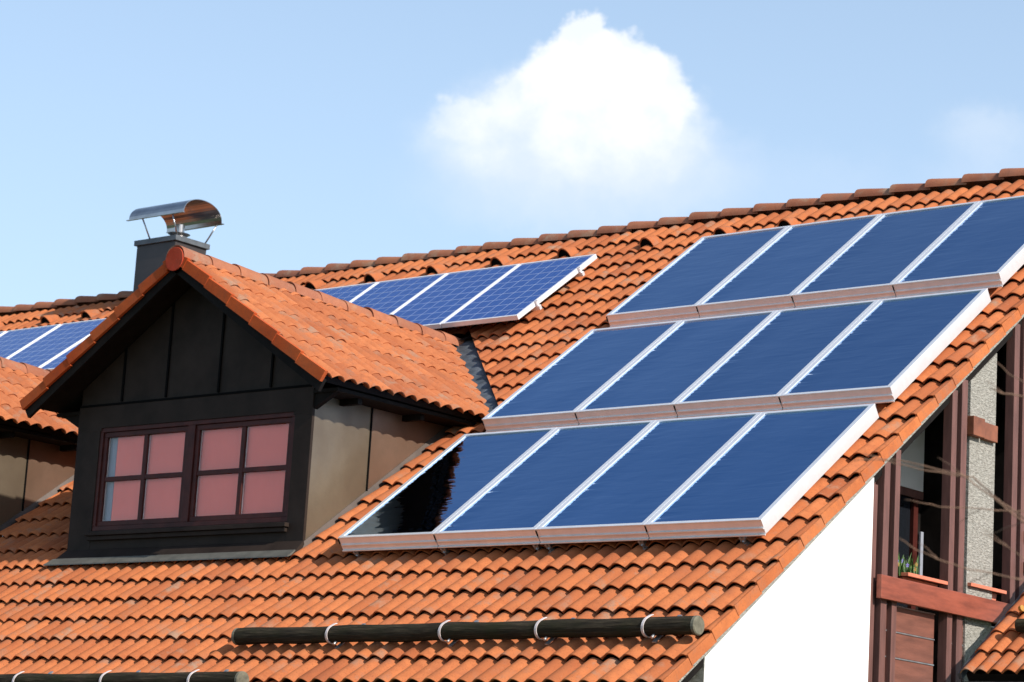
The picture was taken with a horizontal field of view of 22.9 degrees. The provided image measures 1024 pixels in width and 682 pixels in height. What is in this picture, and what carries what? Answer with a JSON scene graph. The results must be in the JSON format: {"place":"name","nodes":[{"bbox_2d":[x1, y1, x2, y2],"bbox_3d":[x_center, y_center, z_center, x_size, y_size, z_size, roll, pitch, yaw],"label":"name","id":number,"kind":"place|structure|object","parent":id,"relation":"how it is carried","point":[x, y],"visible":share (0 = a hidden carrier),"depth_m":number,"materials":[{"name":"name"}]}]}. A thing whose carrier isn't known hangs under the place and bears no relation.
{"place":"outdoors","nodes":[
{"label":"outdoors","id":0,"kind":"place"},
{"bbox_2d":[0,0,1023,306],"label":"sky","id":1,"kind":"structure","parent":0,"point":[319,133],"materials":[{"name":"blue"}]},
{"bbox_3d":[-6.544,0.166,33.687,4.575,0.108,0.940,-6,22,39],"label":"mounting rail","id":2,"kind":"object","parent":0,"visible":0},
{"bbox_2d":[0,324,60,358],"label":"photovoltaic module","id":3,"kind":"object","parent":2,"relation":"attached to","point":[12,342],"visible":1,"depth_m":34.26,"materials":[{"name":"glass"}]},
{"bbox_2d":[7,318,105,367],"bbox_3d":[-6.112,0.099,33.333,1.096,0.054,1.654,-6,22,39],"label":"photovoltaic module","id":4,"kind":"object","parent":2,"relation":"attached to","point":[50,345],"visible":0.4,"depth_m":33.43,"materials":[{"name":"glass"}]},
{"bbox_2d":[40,337,86,369],"bbox_3d":[-5.234,0.009,32.620,1.096,0.054,1.654,-6,22,39],"label":"photovoltaic module","id":5,"kind":"object","parent":2,"relation":"attached to","point":[52,364],"depth_m":32.50,"materials":[{"name":"glass"}]},
{"label":"ground","id":6,"kind":"structure","parent":0,"visible":0},
{"bbox_2d":[0,168,1023,681],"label":"house","id":7,"kind":"structure","parent":6,"relation":"on","point":[202,456],"depth_m":24.07,"materials":[{"name":"ceramic"}]},
{"bbox_2d":[0,669,248,681],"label":"snow guard log","id":8,"kind":"object","parent":7,"relation":"attached to","point":[226,675],"visible":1,"depth_m":21.50,"materials":[{"name":"wood"}]},
{"bbox_2d":[231,614,704,648],"bbox_3d":[-0.423,2.346,20.328,4.792,0.285,0.372,-6,-15,38],"label":"snow guard log","id":9,"kind":"object","parent":7,"relation":"on","point":[646,627],"visible":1,"depth_m":20.02,"materials":[{"name":"wood"}]},
{"bbox_2d":[353,536,750,556],"bbox_3d":[0.715,1.370,22.140,4.242,0.105,1.856,-6,22,39],"label":"mounting rail","id":10,"kind":"object","parent":7,"relation":"attached to","point":[537,547],"visible":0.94,"depth_m":21.41,"materials":[{"name":"metal"}]},
{"bbox_2d":[338,427,556,551],"bbox_3d":[-0.559,1.356,23.235,1.148,0.140,2.071,-6,22,39],"label":"solar collector","id":11,"kind":"object","parent":10,"relation":"attached to","point":[417,510],"visible":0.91,"depth_m":23.10,"materials":[{"name":"glass"}]},
{"bbox_2d":[433,420,655,547],"bbox_3d":[0.327,1.265,22.515,1.148,0.140,2.071,-6,22,39],"label":"solar collector","id":12,"kind":"object","parent":10,"relation":"attached to","point":[521,500],"visible":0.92,"depth_m":22.38,"materials":[{"name":"glass"}]},
{"bbox_2d":[535,412,761,543],"bbox_3d":[1.214,1.173,21.796,1.148,0.140,2.071,-6,22,39],"label":"solar collector","id":13,"kind":"object","parent":10,"relation":"attached to","point":[628,492],"visible":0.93,"depth_m":21.65,"materials":[{"name":"glass"}]},
{"bbox_2d":[644,403,878,539],"bbox_3d":[2.100,1.081,21.077,1.148,0.140,2.071,-6,22,39],"label":"solar collector","id":14,"kind":"object","parent":10,"relation":"attached to","point":[762,473],"visible":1,"depth_m":20.90,"materials":[{"name":"glass"}]},
{"bbox_2d":[530,267,584,310],"bbox_3d":[-1.187,-0.411,29.413,4.483,0.108,0.940,-6,22,39],"label":"mounting rail","id":15,"kind":"object","parent":7,"relation":"attached to","point":[579,274],"visible":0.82,"depth_m":27.76,"materials":[{"name":"metal"}]},
{"bbox_2d":[317,282,377,301],"bbox_3d":[-2.495,-0.298,30.470,1.096,0.054,1.654,-6,22,39],"label":"photovoltaic module","id":16,"kind":"object","parent":15,"relation":"attached to","point":[349,293],"visible":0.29,"depth_m":30.78,"materials":[{"name":"glass"}]},
{"bbox_2d":[350,273,446,314],"bbox_3d":[-1.634,-0.387,29.772,1.096,0.054,1.654,-6,22,39],"label":"photovoltaic module","id":17,"kind":"object","parent":15,"relation":"attached to","point":[388,297],"visible":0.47,"depth_m":30.01,"materials":[{"name":"glass"}]},
{"bbox_2d":[392,264,519,328],"bbox_3d":[-0.773,-0.476,29.074,1.096,0.054,1.654,-6,22,39],"label":"photovoltaic module","id":18,"kind":"object","parent":15,"relation":"attached to","point":[436,304],"visible":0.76,"depth_m":29.11,"materials":[{"name":"glass"}]},
{"bbox_2d":[441,254,596,327],"bbox_3d":[0.087,-0.565,28.375,1.096,0.054,1.654,-6,22,39],"label":"photovoltaic module","id":19,"kind":"object","parent":15,"relation":"attached to","point":[517,292],"visible":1,"depth_m":28.28,"materials":[{"name":"glass"}]},
{"bbox_2d":[897,495,923,608],"bbox_3d":[3.514,2.574,23.575,0.058,2.340,1.130,-6,-15,39],"label":"balcony door","id":20,"kind":"structure","parent":7,"relation":"in","point":[908,512],"depth_m":23.99,"materials":[{"name":"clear glass"}]},
{"bbox_2d":[868,317,1023,681],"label":"timber balcony","id":21,"kind":"structure","parent":7,"relation":"attached to","point":[901,643],"depth_m":21.64,"materials":[{"name":"wood"}]},
{"bbox_2d":[898,572,947,586],"bbox_3d":[3.434,2.086,21.407,0.210,0.170,0.660,-6,-15,39],"label":"flower box","id":22,"kind":"object","parent":21,"relation":"attached to","point":[917,578],"visible":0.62,"depth_m":21.33,"materials":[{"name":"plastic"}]},
{"bbox_2d":[898,553,920,575],"bbox_3d":[3.287,1.881,21.266,0.188,0.219,0.394,-6,-15,39],"label":"flowering plant","id":23,"kind":"object","parent":22,"relation":"on","point":[904,566],"visible":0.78,"depth_m":21.26,"materials":[{"name":"green plant"}]},
{"bbox_2d":[967,582,1006,600],"bbox_3d":[4.099,2.246,22.205,0.210,0.170,0.640,-6,-15,39],"label":"flower box","id":24,"kind":"object","parent":7,"relation":"attached to","point":[995,591],"visible":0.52,"depth_m":22.19,"materials":[{"name":"plastic"}]},
{"bbox_3d":[1.994,0.355,23.864,4.242,0.105,1.856,-6,22,39],"label":"mounting rail","id":25,"kind":"object","parent":7,"relation":"attached to","visible":0},
{"bbox_2d":[482,320,681,431],"bbox_3d":[0.721,0.341,24.958,1.148,0.140,2.071,-6,22,39],"label":"solar collector","id":26,"kind":"object","parent":25,"relation":"attached to","point":[561,389],"visible":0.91,"depth_m":24.81,"materials":[{"name":"glass"}]},
{"bbox_2d":[575,310,777,424],"bbox_3d":[1.607,0.249,24.239,1.148,0.140,2.071,-6,22,39],"label":"solar collector","id":27,"kind":"object","parent":25,"relation":"attached to","point":[658,379],"visible":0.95,"depth_m":24.09,"materials":[{"name":"glass"}]},
{"bbox_2d":[673,299,879,417],"bbox_3d":[2.493,0.157,23.520,1.148,0.140,2.071,-6,22,39],"label":"solar collector","id":28,"kind":"object","parent":25,"relation":"attached to","point":[767,363],"visible":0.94,"depth_m":23.37,"materials":[{"name":"glass"}]},
{"bbox_2d":[778,288,990,409],"bbox_3d":[3.380,0.066,22.801,1.148,0.140,2.071,-6,22,39],"label":"solar collector","id":29,"kind":"object","parent":25,"relation":"attached to","point":[887,350],"visible":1,"depth_m":22.61,"materials":[{"name":"glass"}]},
{"bbox_3d":[3.269,-0.673,25.632,4.242,0.105,1.856,-6,22,39],"label":"mounting rail","id":30,"kind":"object","parent":7,"relation":"attached to","visible":0},
{"bbox_2d":[606,226,788,326],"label":"solar collector","id":31,"kind":"object","parent":30,"relation":"attached to","point":[684,284],"visible":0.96,"depth_m":26.57,"materials":[{"name":"glass"}]},
{"bbox_2d":[696,214,880,317],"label":"solar collector","id":32,"kind":"object","parent":30,"relation":"attached to","point":[778,271],"visible":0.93,"depth_m":25.85,"materials":[{"name":"glass"}]},
{"bbox_2d":[791,201,979,307],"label":"solar collector","id":33,"kind":"object","parent":30,"relation":"attached to","point":[879,256],"visible":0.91,"depth_m":25.13,"materials":[{"name":"glass"}]},
{"bbox_2d":[892,195,1023,297],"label":"solar collector","id":34,"kind":"object","parent":30,"relation":"attached to","point":[980,245],"visible":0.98,"depth_m":24.25,"materials":[{"name":"glass"}]},
{"bbox_2d":[853,362,1023,590],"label":"tree branch","id":35,"kind":"object","parent":6,"relation":"on","point":[992,496],"visible":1,"depth_m":9.00,"materials":[{"name":"brown plant"}]},
{"bbox_2d":[957,590,1023,681],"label":"roof","id":36,"kind":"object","parent":6,"relation":"on","point":[998,654],"visible":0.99,"depth_m":21.28,"materials":[{"name":"tile"}]},
{"bbox_2d":[1015,605,1023,631],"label":"snow guard log","id":37,"kind":"object","parent":36,"relation":"attached to","point":[1019,625],"visible":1,"depth_m":21.42,"materials":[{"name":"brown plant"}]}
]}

